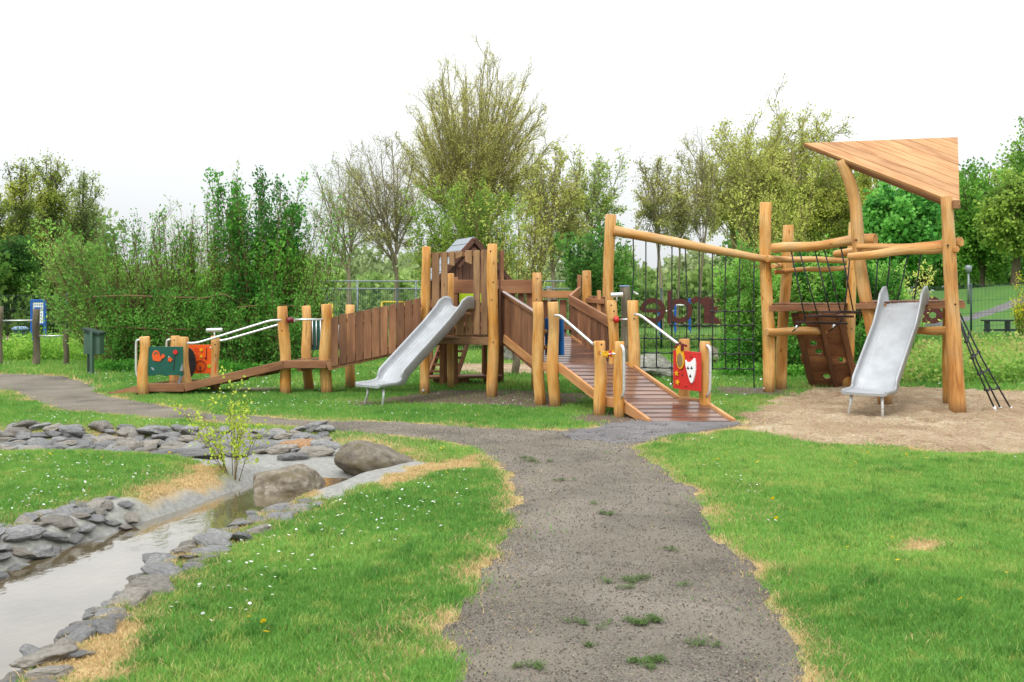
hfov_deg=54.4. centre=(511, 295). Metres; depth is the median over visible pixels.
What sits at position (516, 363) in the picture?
wooden post
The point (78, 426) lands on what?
stone
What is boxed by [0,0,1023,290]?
sky
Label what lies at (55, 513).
stone
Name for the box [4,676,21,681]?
stone
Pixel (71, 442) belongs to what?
stone
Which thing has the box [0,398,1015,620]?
daisies
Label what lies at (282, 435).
stone
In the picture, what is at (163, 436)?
stone
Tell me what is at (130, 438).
stone
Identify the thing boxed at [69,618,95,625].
stone
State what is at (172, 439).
stone
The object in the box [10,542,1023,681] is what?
grass
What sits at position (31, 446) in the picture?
stone
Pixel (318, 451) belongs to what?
stone
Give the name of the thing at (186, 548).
stone
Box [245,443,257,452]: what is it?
stone
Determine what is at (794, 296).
bush
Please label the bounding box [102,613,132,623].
stone
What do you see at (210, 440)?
stone
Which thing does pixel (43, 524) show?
stone
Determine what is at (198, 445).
stone
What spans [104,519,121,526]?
stone
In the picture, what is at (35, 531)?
stone
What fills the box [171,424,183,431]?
stone
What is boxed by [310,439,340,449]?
stone
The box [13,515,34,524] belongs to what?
stone
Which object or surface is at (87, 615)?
stone
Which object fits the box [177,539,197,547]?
stone
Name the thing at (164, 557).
stone
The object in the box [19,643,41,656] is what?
stone
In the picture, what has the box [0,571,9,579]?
stone
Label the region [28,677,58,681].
stone
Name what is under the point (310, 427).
stone
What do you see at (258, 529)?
stone
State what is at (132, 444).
stone
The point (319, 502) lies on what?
stone
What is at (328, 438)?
stone
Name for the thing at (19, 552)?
stone
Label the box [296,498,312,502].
stone
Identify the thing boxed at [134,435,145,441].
stone
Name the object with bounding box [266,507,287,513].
stone
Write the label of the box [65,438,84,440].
stone
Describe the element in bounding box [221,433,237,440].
stone
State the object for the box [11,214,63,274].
tree
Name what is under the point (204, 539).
stone
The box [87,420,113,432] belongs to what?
stone
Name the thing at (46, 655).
stone
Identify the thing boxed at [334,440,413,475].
boulder
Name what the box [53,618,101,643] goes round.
stone
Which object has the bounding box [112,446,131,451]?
stone
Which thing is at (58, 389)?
path
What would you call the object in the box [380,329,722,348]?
undergrowth
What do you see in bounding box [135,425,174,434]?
stone
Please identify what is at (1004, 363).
undergrowth
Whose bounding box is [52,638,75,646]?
stone
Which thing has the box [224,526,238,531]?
stone
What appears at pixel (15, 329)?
litter bin
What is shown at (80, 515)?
stone
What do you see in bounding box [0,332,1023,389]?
grass
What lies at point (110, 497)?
stone
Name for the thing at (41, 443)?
stone
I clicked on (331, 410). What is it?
grass
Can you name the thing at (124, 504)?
stone
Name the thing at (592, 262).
bush
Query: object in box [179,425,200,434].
stone
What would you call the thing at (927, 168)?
climbing frame
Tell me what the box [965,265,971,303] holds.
street lamp
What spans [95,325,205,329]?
willow withy
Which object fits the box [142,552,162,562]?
stone
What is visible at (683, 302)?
letter
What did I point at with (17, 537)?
stone
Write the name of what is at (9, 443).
stone
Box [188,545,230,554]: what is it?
stone
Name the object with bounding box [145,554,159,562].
stone
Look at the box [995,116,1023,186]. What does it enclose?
tree
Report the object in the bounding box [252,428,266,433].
stone
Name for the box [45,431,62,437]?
stone
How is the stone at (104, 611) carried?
on the ground at (180, 498)
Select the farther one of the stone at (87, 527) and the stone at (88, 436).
the stone at (88, 436)
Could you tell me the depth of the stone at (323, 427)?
11.63 m
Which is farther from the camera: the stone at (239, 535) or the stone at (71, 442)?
the stone at (71, 442)
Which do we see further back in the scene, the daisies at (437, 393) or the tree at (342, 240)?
the tree at (342, 240)
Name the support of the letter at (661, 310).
attached to the fence at (367, 308)
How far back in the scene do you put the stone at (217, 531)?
6.63 m
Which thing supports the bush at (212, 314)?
on the ground at (180, 498)
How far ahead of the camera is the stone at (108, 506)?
7.55 m
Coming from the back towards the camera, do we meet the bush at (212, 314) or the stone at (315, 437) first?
the bush at (212, 314)
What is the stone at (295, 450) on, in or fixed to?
on the ground at (180, 498)
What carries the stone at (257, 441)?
on the ground at (180, 498)
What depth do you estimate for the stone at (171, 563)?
5.88 m
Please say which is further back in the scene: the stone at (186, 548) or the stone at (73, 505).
the stone at (73, 505)
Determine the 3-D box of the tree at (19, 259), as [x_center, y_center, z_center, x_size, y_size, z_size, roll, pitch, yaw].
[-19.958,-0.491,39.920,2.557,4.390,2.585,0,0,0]
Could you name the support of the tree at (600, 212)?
on the ground at (180, 498)
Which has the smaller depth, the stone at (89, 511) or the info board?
the stone at (89, 511)
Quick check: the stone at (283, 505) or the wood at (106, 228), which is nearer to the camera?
the stone at (283, 505)
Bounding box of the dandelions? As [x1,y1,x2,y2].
[49,451,1007,631]
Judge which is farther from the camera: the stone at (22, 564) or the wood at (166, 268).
the wood at (166, 268)
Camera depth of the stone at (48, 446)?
11.14 m
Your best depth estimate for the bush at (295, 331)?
20.96 m
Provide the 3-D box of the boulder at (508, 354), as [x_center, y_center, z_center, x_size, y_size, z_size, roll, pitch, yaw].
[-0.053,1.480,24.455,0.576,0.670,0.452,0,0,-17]
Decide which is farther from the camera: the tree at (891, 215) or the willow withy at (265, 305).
the tree at (891, 215)
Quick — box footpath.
[924,297,1023,325]
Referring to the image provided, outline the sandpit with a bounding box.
[739,386,1023,453]
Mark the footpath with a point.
(974, 316)
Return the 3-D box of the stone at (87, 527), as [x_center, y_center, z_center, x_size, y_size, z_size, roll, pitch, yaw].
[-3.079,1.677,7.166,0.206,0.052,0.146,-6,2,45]
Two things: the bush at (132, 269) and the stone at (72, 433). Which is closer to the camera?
the stone at (72, 433)
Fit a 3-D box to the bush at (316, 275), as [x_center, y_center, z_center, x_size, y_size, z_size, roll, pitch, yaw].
[-4.574,-0.512,21.766,2.144,4.434,2.224,0,0,0]
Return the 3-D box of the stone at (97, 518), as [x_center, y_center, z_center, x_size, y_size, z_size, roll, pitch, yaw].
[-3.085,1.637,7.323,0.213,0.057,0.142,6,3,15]
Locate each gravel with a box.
[248,421,735,539]
[435,537,812,681]
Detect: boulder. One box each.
[253,464,325,493]
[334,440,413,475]
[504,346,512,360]
[640,354,670,377]
[698,345,720,362]
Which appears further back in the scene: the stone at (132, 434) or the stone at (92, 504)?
the stone at (132, 434)
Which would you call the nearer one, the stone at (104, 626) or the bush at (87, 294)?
the stone at (104, 626)
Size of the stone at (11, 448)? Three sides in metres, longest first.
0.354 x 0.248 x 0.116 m
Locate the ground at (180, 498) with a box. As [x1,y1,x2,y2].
[0,284,1023,681]
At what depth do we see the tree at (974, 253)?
57.26 m
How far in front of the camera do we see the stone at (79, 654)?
4.38 m
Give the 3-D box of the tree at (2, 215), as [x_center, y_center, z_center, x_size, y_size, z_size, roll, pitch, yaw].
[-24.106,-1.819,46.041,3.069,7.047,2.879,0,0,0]
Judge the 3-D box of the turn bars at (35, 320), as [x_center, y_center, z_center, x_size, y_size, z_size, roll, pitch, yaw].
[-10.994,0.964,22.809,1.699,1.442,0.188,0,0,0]
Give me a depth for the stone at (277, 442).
11.21 m
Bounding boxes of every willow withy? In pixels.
[93,295,218,298]
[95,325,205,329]
[194,293,250,308]
[237,304,297,307]
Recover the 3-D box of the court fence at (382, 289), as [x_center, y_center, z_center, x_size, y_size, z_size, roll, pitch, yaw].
[-2.544,0.535,38.000,11.264,2.230,0.070,0,0,0]
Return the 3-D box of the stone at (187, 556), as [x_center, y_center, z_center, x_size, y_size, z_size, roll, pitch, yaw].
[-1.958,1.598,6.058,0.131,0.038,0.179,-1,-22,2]
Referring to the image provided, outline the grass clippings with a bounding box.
[509,455,723,670]
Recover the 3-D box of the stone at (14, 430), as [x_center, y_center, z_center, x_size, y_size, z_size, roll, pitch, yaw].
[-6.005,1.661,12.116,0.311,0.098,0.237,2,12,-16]
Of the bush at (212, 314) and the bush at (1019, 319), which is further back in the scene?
the bush at (1019, 319)
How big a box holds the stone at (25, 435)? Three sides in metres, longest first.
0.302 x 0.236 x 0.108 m
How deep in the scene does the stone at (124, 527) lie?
7.42 m
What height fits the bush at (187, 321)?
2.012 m
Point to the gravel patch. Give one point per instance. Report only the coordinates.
(668, 428)
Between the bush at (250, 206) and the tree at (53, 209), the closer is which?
the bush at (250, 206)
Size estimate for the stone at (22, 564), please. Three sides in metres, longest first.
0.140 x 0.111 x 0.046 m
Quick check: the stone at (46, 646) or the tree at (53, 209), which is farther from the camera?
the tree at (53, 209)
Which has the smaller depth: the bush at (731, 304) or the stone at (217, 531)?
the stone at (217, 531)
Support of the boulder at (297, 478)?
in the stream water
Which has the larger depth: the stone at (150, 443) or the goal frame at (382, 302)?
the goal frame at (382, 302)
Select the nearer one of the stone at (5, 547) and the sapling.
the stone at (5, 547)
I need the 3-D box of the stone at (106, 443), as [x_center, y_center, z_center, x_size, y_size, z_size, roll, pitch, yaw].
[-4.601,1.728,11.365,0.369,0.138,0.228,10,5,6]
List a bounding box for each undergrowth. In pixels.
[2,326,110,361]
[94,353,319,372]
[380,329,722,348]
[713,357,932,376]
[902,328,1023,383]
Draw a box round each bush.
[25,204,179,361]
[82,284,178,362]
[100,215,169,351]
[126,204,210,342]
[131,284,216,350]
[144,195,255,304]
[167,203,222,341]
[172,279,245,362]
[193,175,251,354]
[201,165,310,360]
[216,275,278,364]
[225,160,257,236]
[257,279,322,361]
[267,170,354,356]
[395,170,531,281]
[462,159,567,304]
[551,222,641,340]
[711,258,780,363]
[711,327,762,369]
[720,233,841,354]
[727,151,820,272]
[775,311,820,367]
[791,252,856,344]
[813,314,865,363]
[820,255,905,338]
[845,259,924,347]
[855,324,917,361]
[884,259,940,326]
[1009,271,1023,338]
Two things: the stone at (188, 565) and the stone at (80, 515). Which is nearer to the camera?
the stone at (188, 565)
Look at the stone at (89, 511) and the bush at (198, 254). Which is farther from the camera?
the bush at (198, 254)
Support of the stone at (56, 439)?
on the ground at (180, 498)
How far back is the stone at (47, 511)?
7.21 m
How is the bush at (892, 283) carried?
on the ground at (180, 498)
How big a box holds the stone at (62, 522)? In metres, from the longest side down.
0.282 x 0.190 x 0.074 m
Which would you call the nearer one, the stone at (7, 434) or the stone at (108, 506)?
the stone at (108, 506)
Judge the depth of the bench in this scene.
34.42 m
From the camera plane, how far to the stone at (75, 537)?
7.01 m
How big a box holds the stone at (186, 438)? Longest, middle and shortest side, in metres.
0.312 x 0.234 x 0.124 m
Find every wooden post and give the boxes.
[511,353,519,374]
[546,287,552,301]
[619,285,630,361]
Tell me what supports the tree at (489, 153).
on the ground at (180, 498)
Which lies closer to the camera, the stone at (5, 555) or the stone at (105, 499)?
the stone at (5, 555)
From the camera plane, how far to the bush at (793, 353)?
19.94 m
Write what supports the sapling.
on the ground at (180, 498)
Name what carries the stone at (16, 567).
on the ground at (180, 498)
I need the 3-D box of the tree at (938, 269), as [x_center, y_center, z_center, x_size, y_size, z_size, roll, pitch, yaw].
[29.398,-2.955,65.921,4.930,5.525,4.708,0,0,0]
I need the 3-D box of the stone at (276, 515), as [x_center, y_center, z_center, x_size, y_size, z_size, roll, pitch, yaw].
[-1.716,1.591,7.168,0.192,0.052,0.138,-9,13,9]
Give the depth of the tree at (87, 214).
48.84 m
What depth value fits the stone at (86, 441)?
11.39 m
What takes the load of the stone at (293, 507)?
on the ground at (180, 498)
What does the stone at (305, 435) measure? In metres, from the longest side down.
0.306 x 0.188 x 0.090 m
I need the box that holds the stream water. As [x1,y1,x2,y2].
[0,477,347,679]
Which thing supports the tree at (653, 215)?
on the ground at (180, 498)
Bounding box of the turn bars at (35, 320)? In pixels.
[0,306,68,365]
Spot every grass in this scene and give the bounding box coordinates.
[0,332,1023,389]
[0,386,1023,447]
[0,441,1023,553]
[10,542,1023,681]
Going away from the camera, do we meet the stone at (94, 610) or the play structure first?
the stone at (94, 610)
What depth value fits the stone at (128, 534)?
7.29 m
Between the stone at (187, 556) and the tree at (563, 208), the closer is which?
the stone at (187, 556)
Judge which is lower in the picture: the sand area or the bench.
the sand area
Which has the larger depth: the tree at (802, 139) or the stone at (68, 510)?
the tree at (802, 139)
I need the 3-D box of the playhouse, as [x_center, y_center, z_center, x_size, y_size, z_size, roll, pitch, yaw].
[-0.851,0.294,18.258,1.546,2.713,1.292,0,0,-22]
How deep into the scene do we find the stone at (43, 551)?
6.65 m
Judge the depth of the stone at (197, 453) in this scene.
10.00 m
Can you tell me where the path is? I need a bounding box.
[0,374,803,681]
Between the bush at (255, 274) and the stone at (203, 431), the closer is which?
the stone at (203, 431)
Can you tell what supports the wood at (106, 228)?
on the ground at (180, 498)
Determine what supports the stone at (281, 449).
on the ground at (180, 498)
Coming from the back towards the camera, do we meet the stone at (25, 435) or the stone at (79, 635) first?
the stone at (25, 435)
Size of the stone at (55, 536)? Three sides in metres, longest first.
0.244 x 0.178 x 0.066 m
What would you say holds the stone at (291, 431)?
on the ground at (180, 498)
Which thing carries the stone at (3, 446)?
on the ground at (180, 498)
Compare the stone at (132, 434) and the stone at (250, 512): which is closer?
the stone at (250, 512)
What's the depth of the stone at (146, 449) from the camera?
10.75 m
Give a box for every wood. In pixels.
[0,207,152,291]
[0,240,151,334]
[120,262,340,312]
[299,244,745,307]
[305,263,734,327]
[709,166,1023,290]
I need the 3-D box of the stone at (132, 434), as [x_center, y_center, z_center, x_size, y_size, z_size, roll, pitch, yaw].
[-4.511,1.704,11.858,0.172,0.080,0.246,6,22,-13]
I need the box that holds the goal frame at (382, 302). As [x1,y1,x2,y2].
[381,301,404,306]
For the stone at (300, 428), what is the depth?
11.76 m
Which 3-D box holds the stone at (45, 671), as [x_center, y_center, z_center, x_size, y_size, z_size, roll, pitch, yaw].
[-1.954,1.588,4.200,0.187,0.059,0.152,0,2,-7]
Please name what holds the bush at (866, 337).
on the ground at (180, 498)
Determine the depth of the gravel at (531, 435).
8.83 m
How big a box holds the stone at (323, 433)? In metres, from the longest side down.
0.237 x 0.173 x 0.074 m
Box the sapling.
[161,366,269,480]
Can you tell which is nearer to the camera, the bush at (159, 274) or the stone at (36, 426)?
the stone at (36, 426)
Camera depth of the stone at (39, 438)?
11.65 m
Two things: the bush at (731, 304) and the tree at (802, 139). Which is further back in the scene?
the tree at (802, 139)
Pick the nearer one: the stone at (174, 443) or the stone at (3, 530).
the stone at (3, 530)
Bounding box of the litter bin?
[11,326,28,340]
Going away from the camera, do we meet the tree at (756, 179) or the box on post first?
the box on post
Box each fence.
[3,293,182,339]
[302,288,722,350]
[306,280,568,333]
[903,283,1023,340]
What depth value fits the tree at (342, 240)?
45.91 m
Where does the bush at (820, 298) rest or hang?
on the ground at (180, 498)
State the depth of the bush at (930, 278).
25.77 m
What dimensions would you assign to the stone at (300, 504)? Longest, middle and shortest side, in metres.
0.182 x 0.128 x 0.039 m
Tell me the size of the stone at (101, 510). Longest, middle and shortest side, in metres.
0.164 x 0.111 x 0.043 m
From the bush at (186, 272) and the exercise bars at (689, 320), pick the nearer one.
the bush at (186, 272)
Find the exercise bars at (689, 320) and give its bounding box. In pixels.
[658,298,690,334]
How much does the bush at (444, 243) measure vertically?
6.245 m
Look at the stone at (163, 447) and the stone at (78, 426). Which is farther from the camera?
the stone at (78, 426)
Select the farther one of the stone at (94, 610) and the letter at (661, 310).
the letter at (661, 310)
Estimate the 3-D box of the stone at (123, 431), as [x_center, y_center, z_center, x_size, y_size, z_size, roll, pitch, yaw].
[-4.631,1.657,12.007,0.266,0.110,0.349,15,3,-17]
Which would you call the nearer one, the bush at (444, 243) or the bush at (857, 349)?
the bush at (857, 349)
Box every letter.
[640,298,665,322]
[667,290,691,322]
[690,297,709,322]
[710,295,722,323]
[922,297,942,323]
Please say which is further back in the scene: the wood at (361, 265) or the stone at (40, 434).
the wood at (361, 265)
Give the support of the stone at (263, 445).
on the ground at (180, 498)
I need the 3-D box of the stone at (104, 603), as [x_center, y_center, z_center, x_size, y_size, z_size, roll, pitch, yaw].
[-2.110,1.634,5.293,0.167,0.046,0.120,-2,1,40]
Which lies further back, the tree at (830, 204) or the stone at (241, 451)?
the tree at (830, 204)
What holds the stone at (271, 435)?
on the ground at (180, 498)
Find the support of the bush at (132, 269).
on the ground at (180, 498)
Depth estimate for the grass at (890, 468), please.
7.91 m
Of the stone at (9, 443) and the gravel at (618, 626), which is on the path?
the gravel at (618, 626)
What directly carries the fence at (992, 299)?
on the ground at (180, 498)
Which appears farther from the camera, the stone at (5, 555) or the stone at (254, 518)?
the stone at (254, 518)
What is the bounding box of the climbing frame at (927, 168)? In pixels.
[603,137,1011,417]
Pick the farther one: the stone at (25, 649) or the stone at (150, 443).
the stone at (150, 443)
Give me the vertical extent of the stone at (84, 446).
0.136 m
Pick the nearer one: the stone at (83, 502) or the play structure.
the stone at (83, 502)
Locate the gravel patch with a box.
[563,420,739,442]
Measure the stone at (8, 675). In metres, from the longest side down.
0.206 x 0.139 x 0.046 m
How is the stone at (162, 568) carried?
on the ground at (180, 498)
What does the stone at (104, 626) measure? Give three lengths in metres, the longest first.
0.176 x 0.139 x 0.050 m
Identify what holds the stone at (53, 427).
on the ground at (180, 498)
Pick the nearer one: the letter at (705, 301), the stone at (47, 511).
the stone at (47, 511)
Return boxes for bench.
[982,319,1023,332]
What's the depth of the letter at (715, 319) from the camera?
29.00 m
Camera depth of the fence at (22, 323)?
27.64 m
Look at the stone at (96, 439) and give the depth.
11.65 m
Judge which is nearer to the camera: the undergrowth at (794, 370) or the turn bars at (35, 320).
the undergrowth at (794, 370)
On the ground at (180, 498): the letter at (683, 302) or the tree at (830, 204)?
the tree at (830, 204)
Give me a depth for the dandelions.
6.39 m
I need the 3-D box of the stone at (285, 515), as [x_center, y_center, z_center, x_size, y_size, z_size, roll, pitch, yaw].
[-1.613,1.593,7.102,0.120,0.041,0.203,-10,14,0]
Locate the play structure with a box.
[108,244,735,421]
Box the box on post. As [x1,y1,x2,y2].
[82,327,105,373]
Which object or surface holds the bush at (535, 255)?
on the ground at (180, 498)
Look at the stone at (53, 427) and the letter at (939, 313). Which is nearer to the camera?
the stone at (53, 427)
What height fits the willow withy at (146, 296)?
0.094 m
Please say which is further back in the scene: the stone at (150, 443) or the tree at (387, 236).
the tree at (387, 236)
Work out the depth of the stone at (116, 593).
5.66 m
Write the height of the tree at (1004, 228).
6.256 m
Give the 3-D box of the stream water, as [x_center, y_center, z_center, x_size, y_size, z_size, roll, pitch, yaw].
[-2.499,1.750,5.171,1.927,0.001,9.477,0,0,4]
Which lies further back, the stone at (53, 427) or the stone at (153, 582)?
the stone at (53, 427)
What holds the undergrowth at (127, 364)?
on the ground at (180, 498)
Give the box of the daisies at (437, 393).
[3,358,1022,394]
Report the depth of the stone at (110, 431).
11.99 m
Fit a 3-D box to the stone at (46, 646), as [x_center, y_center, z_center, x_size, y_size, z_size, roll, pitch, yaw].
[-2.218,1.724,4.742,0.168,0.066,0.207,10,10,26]
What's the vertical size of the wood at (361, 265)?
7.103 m
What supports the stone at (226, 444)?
on the ground at (180, 498)
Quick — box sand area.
[438,363,546,373]
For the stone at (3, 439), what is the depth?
11.76 m
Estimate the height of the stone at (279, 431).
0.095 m
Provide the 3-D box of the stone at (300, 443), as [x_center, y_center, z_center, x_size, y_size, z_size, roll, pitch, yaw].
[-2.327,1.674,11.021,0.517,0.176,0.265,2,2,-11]
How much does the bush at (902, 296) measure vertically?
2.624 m
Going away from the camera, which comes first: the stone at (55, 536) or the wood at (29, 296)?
the stone at (55, 536)
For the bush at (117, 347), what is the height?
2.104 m
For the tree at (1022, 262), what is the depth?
54.77 m
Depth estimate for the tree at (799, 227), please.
29.87 m
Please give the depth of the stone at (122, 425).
12.15 m
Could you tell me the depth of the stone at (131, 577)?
5.75 m
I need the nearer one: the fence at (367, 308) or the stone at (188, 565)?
the stone at (188, 565)
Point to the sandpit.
(926, 417)
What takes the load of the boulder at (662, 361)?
on the ground at (180, 498)
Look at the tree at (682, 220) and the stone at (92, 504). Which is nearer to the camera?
the stone at (92, 504)
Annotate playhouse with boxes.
[429,237,511,384]
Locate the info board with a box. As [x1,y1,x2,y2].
[30,299,46,341]
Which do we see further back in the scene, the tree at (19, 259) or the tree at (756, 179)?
the tree at (756, 179)
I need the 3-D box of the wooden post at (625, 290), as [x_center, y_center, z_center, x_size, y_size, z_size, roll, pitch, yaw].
[2.265,0.743,19.498,0.322,1.890,0.232,0,0,0]
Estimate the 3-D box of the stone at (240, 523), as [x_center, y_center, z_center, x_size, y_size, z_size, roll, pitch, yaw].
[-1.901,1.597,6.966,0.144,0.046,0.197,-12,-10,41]
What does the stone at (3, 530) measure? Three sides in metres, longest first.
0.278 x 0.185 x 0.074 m
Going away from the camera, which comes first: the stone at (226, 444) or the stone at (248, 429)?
the stone at (226, 444)
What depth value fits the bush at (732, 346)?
19.97 m
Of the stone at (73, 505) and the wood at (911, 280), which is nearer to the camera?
the stone at (73, 505)
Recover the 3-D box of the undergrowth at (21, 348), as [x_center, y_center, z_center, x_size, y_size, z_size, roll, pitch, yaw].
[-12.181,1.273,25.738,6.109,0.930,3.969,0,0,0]
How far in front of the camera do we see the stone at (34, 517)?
7.07 m
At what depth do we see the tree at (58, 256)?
41.54 m
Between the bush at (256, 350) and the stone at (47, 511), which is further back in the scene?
the bush at (256, 350)
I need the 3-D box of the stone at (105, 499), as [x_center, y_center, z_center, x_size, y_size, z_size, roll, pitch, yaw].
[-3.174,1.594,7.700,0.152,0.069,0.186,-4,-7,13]
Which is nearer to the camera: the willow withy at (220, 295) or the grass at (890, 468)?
the grass at (890, 468)
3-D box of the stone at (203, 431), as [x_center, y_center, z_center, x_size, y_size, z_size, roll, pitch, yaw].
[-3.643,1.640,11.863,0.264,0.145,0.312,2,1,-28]
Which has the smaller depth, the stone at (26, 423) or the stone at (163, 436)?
the stone at (163, 436)
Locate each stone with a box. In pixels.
[0,432,14,437]
[0,437,12,442]
[0,442,14,445]
[0,444,12,448]
[0,527,6,536]
[0,544,12,551]
[0,552,12,560]
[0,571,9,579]
[0,670,25,681]
[2,446,18,450]
[3,438,22,442]
[3,533,31,541]
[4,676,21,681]
[5,427,31,434]
[5,524,46,538]
[7,565,21,569]
[9,547,36,556]
[9,644,78,667]
[12,420,40,428]
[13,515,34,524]
[14,430,31,440]
[14,563,29,566]
[18,512,38,520]
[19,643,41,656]
[20,445,44,449]
[22,544,61,558]
[23,665,73,679]
[25,437,52,444]
[25,644,53,669]
[28,422,51,430]
[28,440,49,446]
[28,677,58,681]
[29,432,50,437]
[29,522,49,526]
[32,509,58,516]
[40,513,69,518]
[40,514,78,529]
[42,423,62,430]
[42,445,55,449]
[42,531,69,542]
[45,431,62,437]
[51,436,66,443]
[51,443,70,449]
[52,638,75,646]
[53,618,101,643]
[55,505,75,515]
[57,424,85,431]
[57,503,81,508]
[58,440,76,445]
[61,428,86,437]
[64,626,96,643]
[64,649,96,658]
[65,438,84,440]
[67,532,83,543]
[68,500,87,507]
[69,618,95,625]
[71,512,91,518]
[73,444,95,449]
[75,508,94,513]
[77,439,93,445]
[77,523,95,532]
[82,434,94,438]
[82,606,101,619]
[84,514,106,523]
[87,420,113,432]
[87,499,103,508]
[90,606,107,613]
[91,435,124,442]
[92,440,117,446]
[92,497,111,502]
[92,619,117,634]
[93,507,107,514]
[94,607,126,617]
[101,502,113,510]
[101,598,111,605]
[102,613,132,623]
[104,429,116,434]
[104,443,116,449]
[104,496,118,499]
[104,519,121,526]
[108,586,153,609]
[112,440,143,450]
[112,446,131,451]
[112,591,121,597]
[115,533,134,536]
[116,424,136,429]
[116,427,137,437]
[117,501,134,507]
[119,525,132,530]
[123,511,140,523]
[124,437,137,440]
[125,574,177,594]
[127,432,138,437]
[127,575,138,581]
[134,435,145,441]
[134,447,157,452]
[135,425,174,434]
[140,562,186,578]
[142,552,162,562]
[143,439,163,446]
[143,553,177,573]
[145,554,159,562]
[150,448,222,459]
[152,431,181,440]
[158,446,172,449]
[161,441,187,446]
[163,561,176,565]
[165,437,177,440]
[170,545,196,554]
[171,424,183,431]
[177,435,197,442]
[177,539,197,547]
[178,554,198,560]
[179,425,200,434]
[180,441,204,448]
[182,561,207,570]
[187,557,208,561]
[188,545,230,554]
[192,533,232,546]
[193,436,213,444]
[195,426,215,436]
[206,528,233,535]
[218,426,230,433]
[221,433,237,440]
[223,440,237,447]
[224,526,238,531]
[226,444,252,456]
[227,520,251,526]
[230,531,255,541]
[235,428,253,435]
[242,433,259,439]
[243,439,264,443]
[243,524,273,533]
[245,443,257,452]
[246,510,262,514]
[246,515,267,523]
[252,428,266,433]
[254,449,268,453]
[258,430,277,439]
[258,439,276,448]
[260,503,289,511]
[265,512,283,519]
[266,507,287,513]
[267,444,297,453]
[273,432,292,439]
[274,439,295,444]
[276,430,287,433]
[277,452,309,460]
[279,438,314,448]
[279,512,293,520]
[287,505,311,512]
[289,429,300,433]
[290,448,299,451]
[291,432,313,438]
[293,426,305,430]
[293,503,310,507]
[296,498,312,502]
[298,445,334,456]
[302,420,328,432]
[309,435,320,439]
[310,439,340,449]
[310,501,321,506]
[315,424,336,431]
[316,431,328,436]
[317,436,331,440]
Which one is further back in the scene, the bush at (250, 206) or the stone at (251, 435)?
the bush at (250, 206)
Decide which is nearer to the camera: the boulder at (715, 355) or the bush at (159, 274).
the bush at (159, 274)
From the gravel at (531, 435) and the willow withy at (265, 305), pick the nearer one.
the gravel at (531, 435)
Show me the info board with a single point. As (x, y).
(33, 305)
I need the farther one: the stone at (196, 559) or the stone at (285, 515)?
the stone at (285, 515)
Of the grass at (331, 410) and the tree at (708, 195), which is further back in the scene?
the tree at (708, 195)
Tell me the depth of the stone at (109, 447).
11.13 m
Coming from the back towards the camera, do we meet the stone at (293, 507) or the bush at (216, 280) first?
the bush at (216, 280)
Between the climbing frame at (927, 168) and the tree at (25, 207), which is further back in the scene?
the tree at (25, 207)
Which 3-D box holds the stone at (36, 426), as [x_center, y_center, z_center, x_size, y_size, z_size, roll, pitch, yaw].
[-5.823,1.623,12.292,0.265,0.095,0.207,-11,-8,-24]
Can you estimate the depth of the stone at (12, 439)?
11.63 m
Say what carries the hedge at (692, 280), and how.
on the ground at (180, 498)
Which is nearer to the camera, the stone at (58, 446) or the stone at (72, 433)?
the stone at (58, 446)
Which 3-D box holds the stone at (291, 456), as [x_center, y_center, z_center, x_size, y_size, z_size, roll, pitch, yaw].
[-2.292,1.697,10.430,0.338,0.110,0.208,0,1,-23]
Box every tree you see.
[0,154,53,256]
[0,184,18,243]
[0,228,48,334]
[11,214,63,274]
[27,148,80,271]
[42,238,97,299]
[59,167,110,248]
[303,145,391,304]
[324,129,430,303]
[393,30,568,233]
[504,141,593,299]
[556,142,637,252]
[630,151,681,330]
[656,163,699,329]
[669,126,723,328]
[681,104,798,282]
[753,72,854,255]
[784,151,877,251]
[848,181,955,291]
[924,253,988,288]
[941,156,1011,286]
[970,167,1023,285]
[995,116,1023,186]
[1002,250,1023,280]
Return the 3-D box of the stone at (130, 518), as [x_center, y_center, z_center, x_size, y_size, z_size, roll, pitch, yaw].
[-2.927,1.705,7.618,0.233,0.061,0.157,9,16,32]
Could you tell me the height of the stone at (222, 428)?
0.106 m
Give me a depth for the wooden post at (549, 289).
23.92 m
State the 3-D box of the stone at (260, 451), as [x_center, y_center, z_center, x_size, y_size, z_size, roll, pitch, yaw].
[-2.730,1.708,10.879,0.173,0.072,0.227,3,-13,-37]
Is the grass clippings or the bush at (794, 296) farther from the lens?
the bush at (794, 296)

